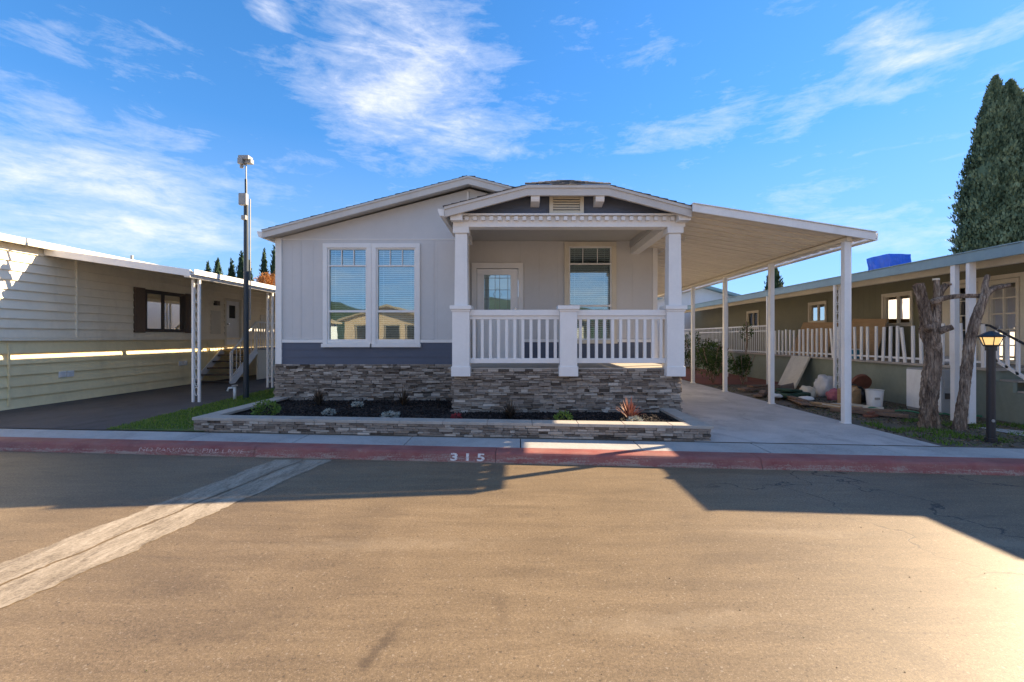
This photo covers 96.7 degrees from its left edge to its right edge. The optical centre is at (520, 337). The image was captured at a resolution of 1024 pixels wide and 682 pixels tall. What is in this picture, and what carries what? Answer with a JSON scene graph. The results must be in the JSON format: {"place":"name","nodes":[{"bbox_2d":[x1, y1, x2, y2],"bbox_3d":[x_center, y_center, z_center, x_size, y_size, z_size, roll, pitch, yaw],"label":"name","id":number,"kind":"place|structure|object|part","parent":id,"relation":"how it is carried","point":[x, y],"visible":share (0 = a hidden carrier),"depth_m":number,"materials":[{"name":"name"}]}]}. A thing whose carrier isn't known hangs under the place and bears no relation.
{"place":"outdoors","nodes":[
{"label":"outdoors","id":0,"kind":"place"},
{"bbox_2d":[0,375,274,429],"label":"neighbour driveway","id":1,"kind":"structure","parent":0,"point":[103,412],"depth_m":8.87,"materials":[{"name":"concrete"}]},
{"bbox_2d":[44,249,274,401],"bbox_3d":[-8.140,-0.211,16.735,3.040,3.207,15.030,0,0,0],"label":"awning","id":2,"kind":"object","parent":1,"relation":"on","point":[199,275],"visible":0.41,"depth_m":9.60,"materials":[{"name":"white paint"}]},
{"bbox_2d":[195,321,274,383],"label":"entry steps","id":3,"kind":"structure","parent":1,"relation":"on","point":[258,352],"depth_m":14.45,"materials":[{"name":"wood"}]},
{"bbox_2d":[107,388,274,430],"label":"lawn","id":4,"kind":"structure","parent":0,"point":[181,428],"depth_m":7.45,"materials":[{"name":"plant"}]},
{"bbox_2d":[227,385,237,399],"bbox_3d":[-6.318,1.201,9.973,0.213,0.322,0.114,0,0,-36],"label":"water spigot","id":5,"kind":"object","parent":4,"relation":"on","point":[233,387],"visible":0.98,"depth_m":9.97,"materials":[{"name":"white paint"}]},
{"bbox_2d":[237,155,253,398],"bbox_3d":[-6.155,-1.324,10.175,0.270,5.472,0.230,0,0,0],"label":"utility mast","id":6,"kind":"object","parent":4,"relation":"on","point":[245,160],"visible":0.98,"depth_m":10.16,"materials":[{"name":"metal"}]},
{"bbox_2d":[0,451,1023,681],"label":"road","id":7,"kind":"structure","parent":0,"point":[558,584],"depth_m":2.86,"materials":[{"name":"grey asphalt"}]},
{"bbox_2d":[0,460,330,607],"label":"road gutter","id":8,"kind":"object","parent":7,"relation":"on","point":[32,583],"visible":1,"depth_m":3.48,"materials":[{"name":"grey concrete"}]},
{"bbox_2d":[0,429,1023,457],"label":"sidewalk","id":9,"kind":"structure","parent":0,"point":[669,446],"depth_m":5.92,"materials":[{"name":"concrete"}]},
{"bbox_2d":[0,379,1023,448],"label":"yard ground","id":10,"kind":"structure","parent":0,"point":[785,402],"depth_m":6.71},
{"bbox_2d":[0,233,274,410],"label":"mobile home","id":11,"kind":"object","parent":10,"relation":"on","point":[72,329],"visible":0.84,"depth_m":10.47,"materials":[{"name":"white metal"}]},
{"bbox_2d":[145,289,185,331],"bbox_3d":[-9.715,-0.700,12.430,0.110,1.100,1.400,0,0,0],"label":"window","id":12,"kind":"structure","parent":11,"relation":"in","point":[164,311],"depth_m":12.40,"materials":[{"name":"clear glass"}]},
{"bbox_2d":[224,298,241,346],"bbox_3d":[-9.695,-0.500,15.325,0.110,1.600,0.890,0,0,0],"label":"door","id":13,"kind":"structure","parent":11,"relation":"in","point":[233,307],"depth_m":15.34,"materials":[{"name":"white paint"}]},
{"bbox_2d":[204,261,211,271],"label":"cypress tree","id":14,"kind":"object","parent":10,"relation":"on","point":[208,269],"visible":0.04,"depth_m":45.89,"materials":[{"name":"green plant"}]},
{"bbox_2d":[212,257,222,274],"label":"cypress tree","id":15,"kind":"object","parent":10,"relation":"on","point":[217,269],"visible":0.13,"depth_m":45.86,"materials":[{"name":"green plant"}]},
{"bbox_2d":[227,258,236,277],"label":"cypress tree","id":16,"kind":"object","parent":10,"relation":"on","point":[231,272],"visible":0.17,"depth_m":45.85,"materials":[{"name":"green plant"}]},
{"bbox_2d":[234,251,242,278],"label":"cypress tree","id":17,"kind":"object","parent":10,"relation":"on","point":[239,267],"visible":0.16,"depth_m":45.74,"materials":[{"name":"green plant"}]},
{"bbox_2d":[252,271,274,285],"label":"autumn tree","id":18,"kind":"object","parent":10,"relation":"on","point":[262,279],"visible":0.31,"depth_m":41.46,"materials":[{"name":"orange plant"}]},
{"bbox_2d":[259,247,269,283],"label":"cypress tree","id":19,"kind":"object","parent":10,"relation":"on","point":[264,267],"visible":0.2,"depth_m":45.82,"materials":[{"name":"green plant"}]},
{"bbox_2d":[269,245,274,284],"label":"cypress tree","id":20,"kind":"object","parent":10,"relation":"on","point":[272,267],"visible":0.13,"depth_m":45.78,"materials":[{"name":"green plant"}]},
{"bbox_2d":[192,397,713,440],"bbox_3d":[-1.126,1.282,7.478,7.584,0.235,2.326,0,0,5],"label":"planter","id":21,"kind":"object","parent":10,"relation":"on","point":[686,427],"visible":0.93,"depth_m":6.35,"materials":[{"name":"stone"}]},
{"bbox_2d":[235,399,677,421],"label":"mulch","id":22,"kind":"object","parent":21,"relation":"in","point":[485,414],"visible":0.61,"depth_m":7.40,"materials":[{"name":"black soil"}]},
{"bbox_2d":[250,399,281,415],"bbox_3d":[-4.049,1.137,7.243,0.426,0.348,0.448,0,0,0],"label":"shrub","id":23,"kind":"object","parent":22,"relation":"on","point":[278,409],"visible":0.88,"depth_m":7.22,"materials":[{"name":"green plant"}]},
{"bbox_2d":[311,389,324,404],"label":"spiky plant","id":24,"kind":"object","parent":22,"relation":"on","point":[318,399],"visible":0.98,"depth_m":8.28,"materials":[{"name":"green plant"}]},
{"bbox_2d":[321,408,335,414],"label":"succulent","id":25,"kind":"object","parent":22,"relation":"on","point":[332,411],"visible":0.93,"depth_m":7.23,"materials":[{"name":"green plant"}]},
{"bbox_2d":[351,401,363,407],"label":"succulent","id":26,"kind":"object","parent":22,"relation":"on","point":[354,404],"visible":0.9,"depth_m":8.07,"materials":[{"name":"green plant"}]},
{"bbox_2d":[379,410,400,417],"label":"succulent","id":27,"kind":"object","parent":22,"relation":"on","point":[385,414],"visible":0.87,"depth_m":6.96,"materials":[{"name":"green plant"}]},
{"bbox_2d":[395,386,412,404],"bbox_3d":[-2.127,1.050,8.345,0.355,0.370,0.374,0,0,0],"label":"spiky plant","id":28,"kind":"object","parent":22,"relation":"on","point":[402,399],"visible":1,"depth_m":8.32,"materials":[{"name":"green plant"}]},
{"bbox_2d":[450,413,462,418],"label":"shrub","id":29,"kind":"object","parent":22,"relation":"on","point":[458,415],"visible":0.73,"depth_m":6.82,"materials":[{"name":"red plant"}]},
{"bbox_2d":[498,400,519,418],"bbox_3d":[-0.158,1.069,6.935,0.403,0.332,0.387,0,0,0],"label":"spiky plant","id":30,"kind":"object","parent":22,"relation":"on","point":[509,412],"visible":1,"depth_m":6.95,"materials":[{"name":"green plant"}]},
{"bbox_2d":[553,410,572,419],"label":"shrub","id":31,"kind":"object","parent":22,"relation":"on","point":[561,417],"visible":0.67,"depth_m":6.57,"materials":[{"name":"green plant"}]},
{"bbox_2d":[617,396,642,420],"bbox_3d":[1.633,1.038,6.737,0.412,0.393,0.456,0,0,-39],"label":"spiky plant","id":32,"kind":"object","parent":22,"relation":"on","point":[629,411],"visible":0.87,"depth_m":6.72,"materials":[{"name":"red plant"}]},
{"bbox_2d":[625,415,643,421],"bbox_3d":[1.665,1.205,6.623,0.263,0.165,0.259,0,0,0],"label":"rock","id":33,"kind":"object","parent":22,"relation":"on","point":[640,419],"visible":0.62,"depth_m":6.61,"materials":[{"name":"white stone"}]},
{"bbox_2d":[257,175,691,412],"bbox_3d":[-0.905,-0.828,14.730,8.290,4.580,15.180,0,0,0],"label":"mobile home","id":34,"kind":"object","parent":10,"relation":"on","point":[383,298],"visible":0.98,"depth_m":8.97,"materials":[{"name":"grey paint"}]},
{"bbox_2d":[321,243,388,346],"bbox_3d":[-3.420,-0.790,9.275,1.280,2.260,0.690,0,0,0],"label":"window","id":35,"kind":"structure","parent":34,"relation":"in","point":[346,266],"depth_m":9.11,"materials":[{"name":"white paint"}]},
{"bbox_2d":[370,243,420,346],"bbox_3d":[-2.460,-0.790,9.275,1.280,2.260,0.690,0,0,0],"label":"window","id":36,"kind":"structure","parent":34,"relation":"in","point":[403,267],"depth_m":9.10,"materials":[{"name":"white paint"}]},
{"bbox_2d":[472,263,522,357],"bbox_3d":[-0.505,-0.565,10.030,1.130,2.150,0.180,0,0,0],"label":"front door","id":37,"kind":"structure","parent":34,"relation":"in","point":[503,287],"depth_m":10.01,"materials":[{"name":"white paint"}]},
{"bbox_2d":[564,242,617,343],"bbox_3d":[1.530,-0.940,10.275,1.440,2.420,0.690,0,0,0],"label":"window","id":38,"kind":"structure","parent":34,"relation":"in","point":[589,267],"depth_m":10.11,"materials":[{"name":"glass"}]},
{"bbox_2d":[658,339,717,366],"bbox_3d":[5.950,0.706,21.020,6.300,1.312,0.160,0,0,0],"label":"fence","id":39,"kind":"object","parent":10,"relation":"on","point":[684,351],"visible":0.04,"depth_m":21.00,"materials":[{"name":"white paint"}]},
{"bbox_2d":[681,367,778,383],"bbox_3d":[6.650,1.360,18.600,2.700,0.001,10.800,0,0,0],"label":"mulch bed","id":40,"kind":"object","parent":10,"relation":"on","point":[704,379],"visible":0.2,"depth_m":14.77,"materials":[{"name":"red soil"}]},
{"bbox_2d":[684,331,710,374],"bbox_3d":[5.917,0.550,15.467,1.024,1.632,1.501,0,0,39],"label":"shrub","id":41,"kind":"object","parent":40,"relation":"on","point":[698,341],"visible":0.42,"depth_m":15.48,"materials":[{"name":"green plant"}]},
{"bbox_2d":[697,341,722,370],"bbox_3d":[7.057,0.732,16.458,1.132,1.270,1.342,0,0,0],"label":"shrub","id":42,"kind":"object","parent":40,"relation":"on","point":[720,348],"visible":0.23,"depth_m":16.57,"materials":[{"name":"green plant"}]},
{"bbox_2d":[696,340,737,382],"bbox_3d":[5.715,0.682,13.507,1.056,1.369,1.522,0,0,0],"label":"shrub","id":43,"kind":"object","parent":40,"relation":"on","point":[716,355],"visible":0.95,"depth_m":13.53,"materials":[{"name":"green plant"}]},
{"bbox_2d":[729,355,754,384],"bbox_3d":[6.397,0.906,13.231,0.713,0.921,0.823,0,0,0],"label":"shrub","id":44,"kind":"object","parent":40,"relation":"on","point":[744,359],"visible":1,"depth_m":13.13,"materials":[{"name":"green plant"}]},
{"bbox_2d":[740,321,753,381],"bbox_3d":[6.960,0.426,13.984,0.424,1.874,0.441,0,0,0],"label":"young tree","id":45,"kind":"object","parent":40,"relation":"on","point":[746,339],"visible":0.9,"depth_m":13.98,"materials":[{"name":"green plant"}]},
{"bbox_2d":[738,384,780,390],"bbox_3d":[6.191,1.259,11.630,1.401,0.118,0.312,0,0,-17],"label":"plank","id":46,"kind":"object","parent":10,"relation":"on","point":[756,387],"visible":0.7,"depth_m":11.46,"materials":[{"name":"brown wood"}]},
{"bbox_2d":[753,390,767,396],"bbox_3d":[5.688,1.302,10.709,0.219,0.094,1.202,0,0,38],"label":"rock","id":47,"kind":"object","parent":10,"relation":"on","point":[761,393],"visible":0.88,"depth_m":10.40,"materials":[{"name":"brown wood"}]},
{"bbox_2d":[763,268,783,289],"bbox_3d":[19.587,-2.266,35.192,2.370,7.256,2.447,0,0,0],"label":"cypress tree","id":48,"kind":"object","parent":10,"relation":"on","point":[778,280],"visible":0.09,"depth_m":34.86,"materials":[{"name":"green plant"}]},
{"bbox_2d":[781,383,794,388],"bbox_3d":[6.424,1.215,10.940,0.292,0.288,0.290,0,0,27],"label":"plant pot","id":49,"kind":"object","parent":10,"relation":"on","point":[789,386],"visible":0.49,"depth_m":10.85,"materials":[{"name":"grey plastic"}]},
{"bbox_2d":[775,388,810,397],"bbox_3d":[6.049,1.222,10.203,0.750,0.199,0.457,0,0,-23],"label":"canvas bundle","id":50,"kind":"object","parent":10,"relation":"on","point":[784,392],"visible":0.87,"depth_m":10.04,"materials":[{"name":"green fabric"}]},
{"bbox_2d":[778,356,810,388],"bbox_3d":[7.580,0.941,12.625,0.552,0.842,0.946,0,0,0],"label":"panel board","id":51,"kind":"object","parent":10,"relation":"on","point":[796,366],"visible":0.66,"depth_m":12.57,"materials":[{"name":"grey wood"}]},
{"bbox_2d":[785,396,810,404],"bbox_3d":[5.754,1.298,9.499,0.209,0.109,1.504,0,0,17],"label":"plank","id":52,"kind":"object","parent":10,"relation":"on","point":[800,401],"visible":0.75,"depth_m":9.16,"materials":[{"name":"brown wood"}]},
{"bbox_2d":[799,396,814,399],"bbox_3d":[6.001,1.262,9.553,0.300,0.075,0.290,0,0,0],"label":"scrap","id":53,"kind":"object","parent":10,"relation":"on","point":[807,397],"visible":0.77,"depth_m":9.45,"materials":[{"name":"white plastic"}]},
{"bbox_2d":[799,385,815,397],"bbox_3d":[6.548,1.229,10.396,0.346,0.266,0.344,0,0,17],"label":"cloth bundle","id":54,"kind":"object","parent":10,"relation":"on","point":[811,390],"visible":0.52,"depth_m":10.29,"materials":[{"name":"white fabric"}]},
{"bbox_2d":[813,374,832,396],"bbox_3d":[7.108,1.111,10.600,0.487,0.503,0.458,0,0,0],"label":"rubbish bag","id":55,"kind":"object","parent":10,"relation":"on","point":[823,384],"visible":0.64,"depth_m":10.47,"materials":[{"name":"white plastic"}]},
{"bbox_2d":[825,388,836,400],"bbox_3d":[6.824,1.229,9.895,0.296,0.266,0.315,0,0,0],"label":"cloth bundle","id":56,"kind":"object","parent":10,"relation":"on","point":[831,394],"visible":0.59,"depth_m":9.83,"materials":[{"name":"pink fabric"}]},
{"bbox_2d":[809,401,866,410],"bbox_3d":[5.982,1.306,8.611,0.208,0.103,1.300,0,0,-19],"label":"plank","id":57,"kind":"object","parent":10,"relation":"on","point":[816,403],"visible":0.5,"depth_m":8.74,"materials":[{"name":"brown wood"}]},
{"bbox_2d":[837,386,860,403],"bbox_3d":[6.749,1.171,9.349,0.548,0.358,0.333,0,0,-38],"label":"cardboard box","id":58,"kind":"object","parent":10,"relation":"on","point":[855,394],"visible":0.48,"depth_m":9.26,"materials":[{"name":"brown cardboard"}]},
{"bbox_2d":[822,403,883,408],"bbox_3d":[6.417,1.312,8.628,0.951,0.084,0.829,0,0,-29],"label":"plastic sheet","id":59,"kind":"object","parent":10,"relation":"on","point":[860,405],"visible":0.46,"depth_m":8.71,"materials":[{"name":"white plastic"}]},
{"bbox_2d":[684,241,1023,423],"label":"awning","id":60,"kind":"object","parent":10,"relation":"on","point":[970,263],"visible":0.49,"depth_m":7.84,"materials":[{"name":"white metal"}]},
{"bbox_2d":[684,323,1023,417],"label":"deck","id":61,"kind":"structure","parent":10,"relation":"on","point":[887,374],"depth_m":10.42,"materials":[{"name":"wood"}]},
{"bbox_2d":[791,322,837,355],"bbox_3d":[8.490,0.020,13.150,0.477,0.980,1.699,0,0,0],"label":"plywood sheet","id":62,"kind":"object","parent":61,"relation":"on","point":[813,325],"visible":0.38,"depth_m":13.18,"materials":[{"name":"brown wood"}]},
{"bbox_2d":[851,349,859,358],"bbox_3d":[8.150,0.393,11.200,0.420,0.235,0.409,0,0,0],"label":"storage tub","id":63,"kind":"object","parent":61,"relation":"on","point":[858,353],"visible":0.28,"depth_m":11.04,"materials":[{"name":"blue plastic"}]},
{"bbox_2d":[851,319,887,358],"bbox_3d":[8.590,0.005,11.400,0.477,1.010,1.299,0,0,0],"label":"plywood sheet","id":64,"kind":"object","parent":61,"relation":"on","point":[871,324],"visible":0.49,"depth_m":11.26,"materials":[{"name":"brown wood"}]},
{"bbox_2d":[851,384,865,401],"bbox_3d":[7.158,1.176,9.734,0.520,0.373,0.551,0,0,0],"label":"rubbish bag","id":65,"kind":"object","parent":10,"relation":"on","point":[863,397],"visible":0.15,"depth_m":9.51,"materials":[{"name":"black plastic"}]},
{"bbox_2d":[695,263,1023,365],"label":"mobile home","id":66,"kind":"object","parent":10,"relation":"on","point":[894,304],"visible":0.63,"depth_m":11.30,"materials":[{"name":"beige wood"}]},
{"bbox_2d":[746,310,758,328],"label":"window","id":67,"kind":"structure","parent":66,"relation":"in","point":[748,313],"depth_m":17.98,"materials":[{"name":"clear glass"}]},
{"bbox_2d":[808,301,826,321],"bbox_3d":[9.215,-0.775,14.085,0.110,0.670,0.850,0,0,0],"label":"window","id":68,"kind":"structure","parent":66,"relation":"in","point":[817,311],"depth_m":14.08,"materials":[{"name":"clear glass"}]},
{"bbox_2d":[866,254,910,269],"bbox_3d":[9.593,-1.779,11.845,0.673,0.704,0.896,0,0,0],"label":"tarp covered cooler","id":69,"kind":"object","parent":66,"relation":"on","point":[882,261],"visible":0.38,"depth_m":11.55,"materials":[{"name":"blue plastic"}]},
{"bbox_2d":[881,291,912,326],"bbox_3d":[9.215,-0.685,11.110,0.110,0.830,0.900,0,0,0],"label":"window","id":70,"kind":"structure","parent":66,"relation":"in","point":[897,307],"depth_m":11.09,"materials":[{"name":"white glass"}]},
{"bbox_2d":[960,282,977,360],"bbox_3d":[9.215,-0.305,9.400,0.110,1.610,0.540,0,0,0],"label":"patio window","id":71,"kind":"structure","parent":66,"relation":"in","point":[961,285],"depth_m":9.38,"materials":[{"name":"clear glass"}]},
{"bbox_2d":[985,277,1019,364],"bbox_3d":[9.215,-0.305,8.670,0.110,1.610,0.600,0,0,0],"label":"patio window","id":72,"kind":"structure","parent":66,"relation":"in","point":[1002,310],"depth_m":8.64,"materials":[{"name":"white glass"}]},
{"bbox_2d":[851,374,871,388],"bbox_3d":[7.475,0.985,9.985,0.387,0.379,0.226,0,0,0],"label":"terracotta disc","id":73,"kind":"object","parent":10,"relation":"on","point":[864,381],"visible":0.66,"depth_m":9.94,"materials":[{"name":"brown ceramic"}]},
{"bbox_2d":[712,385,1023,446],"bbox_3d":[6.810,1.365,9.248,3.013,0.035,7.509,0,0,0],"label":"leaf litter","id":74,"kind":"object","parent":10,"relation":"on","point":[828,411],"visible":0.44,"depth_m":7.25,"materials":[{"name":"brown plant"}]},
{"bbox_2d":[830,406,908,417],"bbox_3d":[6.128,1.298,8.025,0.196,0.111,1.100,0,0,-42],"label":"plank","id":75,"kind":"object","parent":10,"relation":"on","point":[879,412],"visible":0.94,"depth_m":7.90,"materials":[{"name":"brown wood"}]},
{"bbox_2d":[863,411,877,417],"bbox_3d":[6.141,1.321,7.917,0.550,0.081,0.159,0,0,-29],"label":"brick","id":76,"kind":"object","parent":10,"relation":"on","point":[870,414],"visible":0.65,"depth_m":7.81,"materials":[{"name":"brick"}]},
{"bbox_2d":[865,389,883,406],"bbox_3d":[7.000,1.196,9.000,0.320,0.332,0.320,0,0,0],"label":"bucket","id":77,"kind":"object","parent":10,"relation":"on","point":[874,397],"visible":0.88,"depth_m":8.89,"materials":[{"name":"white plastic"}]},
{"bbox_2d":[868,407,981,416],"bbox_3d":[7.088,1.331,8.060,1.550,0.070,0.184,0,0,40],"label":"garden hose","id":78,"kind":"object","parent":10,"relation":"on","point":[918,412],"visible":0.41,"depth_m":8.06,"materials":[{"name":"rubber"}]},
{"bbox_2d":[906,367,949,413],"bbox_3d":[7.630,0.966,8.365,0.460,0.792,0.770,0,0,0],"label":"utility cabinet","id":79,"kind":"object","parent":10,"relation":"on","point":[913,377],"visible":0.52,"depth_m":8.46,"materials":[{"name":"metal"}]},
{"bbox_3d":[7.409,0.956,8.375,0.019,0.712,0.710,0,0,0],"label":"door panel","id":80,"kind":"part","parent":79,"relation":"part of","materials":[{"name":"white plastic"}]},
{"bbox_2d":[861,417,1023,445],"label":"weeds","id":81,"kind":"object","parent":10,"relation":"on","point":[939,430],"visible":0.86,"depth_m":6.57,"materials":[{"name":"green plant"}]},
{"bbox_2d":[912,278,979,429],"bbox_3d":[6.416,0.267,6.878,1.012,2.327,0.360,0,0,0],"label":"bare tree","id":82,"kind":"object","parent":10,"relation":"on","point":[931,329],"visible":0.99,"depth_m":6.82,"materials":[{"name":"grey plant"}]},
{"bbox_2d":[951,275,1010,430],"bbox_3d":[6.796,0.250,6.747,0.783,2.357,0.194,0,0,0],"label":"bare tree","id":83,"kind":"object","parent":10,"relation":"on","point":[960,422],"visible":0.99,"depth_m":6.70,"materials":[{"name":"grey plant"}]},
{"bbox_2d":[947,74,1023,254],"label":"cypress tree","id":84,"kind":"object","parent":10,"relation":"on","point":[988,205],"visible":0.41,"depth_m":27.34,"materials":[{"name":"green plant"}]},
{"bbox_2d":[976,331,1005,442],"bbox_3d":[6.150,0.647,5.950,0.280,1.465,0.242,0,0,0],"label":"lamp post","id":85,"kind":"object","parent":10,"relation":"on","point":[990,340],"visible":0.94,"depth_m":5.92,"materials":[{"name":"black metal"}]},
{"bbox_2d":[980,323,1023,423],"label":"stairs","id":86,"kind":"structure","parent":10,"relation":"on","point":[1009,402],"depth_m":7.37,"materials":[{"name":"concrete"}]},
{"bbox_2d":[0,0,1023,296],"label":"sky","id":87,"kind":"structure","parent":0,"point":[125,125],"materials":[{"name":"blue"}]},
{"bbox_2d":[658,286,739,340],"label":"house","id":88,"kind":"structure","parent":0,"point":[708,293],"depth_m":24.51,"materials":[{"name":"white metal"}]},
{"bbox_2d":[680,380,938,445],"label":"driveway","id":89,"kind":"structure","parent":0,"point":[731,417],"depth_m":7.15,"materials":[{"name":"concrete"}]},
{"bbox_2d":[649,202,877,423],"bbox_3d":[4.135,-0.359,12.414,2.910,3.482,10.708,0,0,0],"label":"carport","id":90,"kind":"object","parent":89,"relation":"on","point":[723,245],"visible":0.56,"depth_m":8.32,"materials":[{"name":"metal"}]},
{"bbox_2d":[981,427,1023,435],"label":"garden path","id":91,"kind":"structure","parent":0,"point":[1003,430],"depth_m":6.59,"materials":[{"name":"concrete"}]},
{"label":"ground","id":92,"kind":"structure","parent":0,"visible":0},
{"bbox_2d":[0,437,1023,475],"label":"curb","id":93,"kind":"structure","parent":92,"relation":"on","point":[858,463],"depth_m":5.46,"materials":[{"name":"red paint"}]}
]}

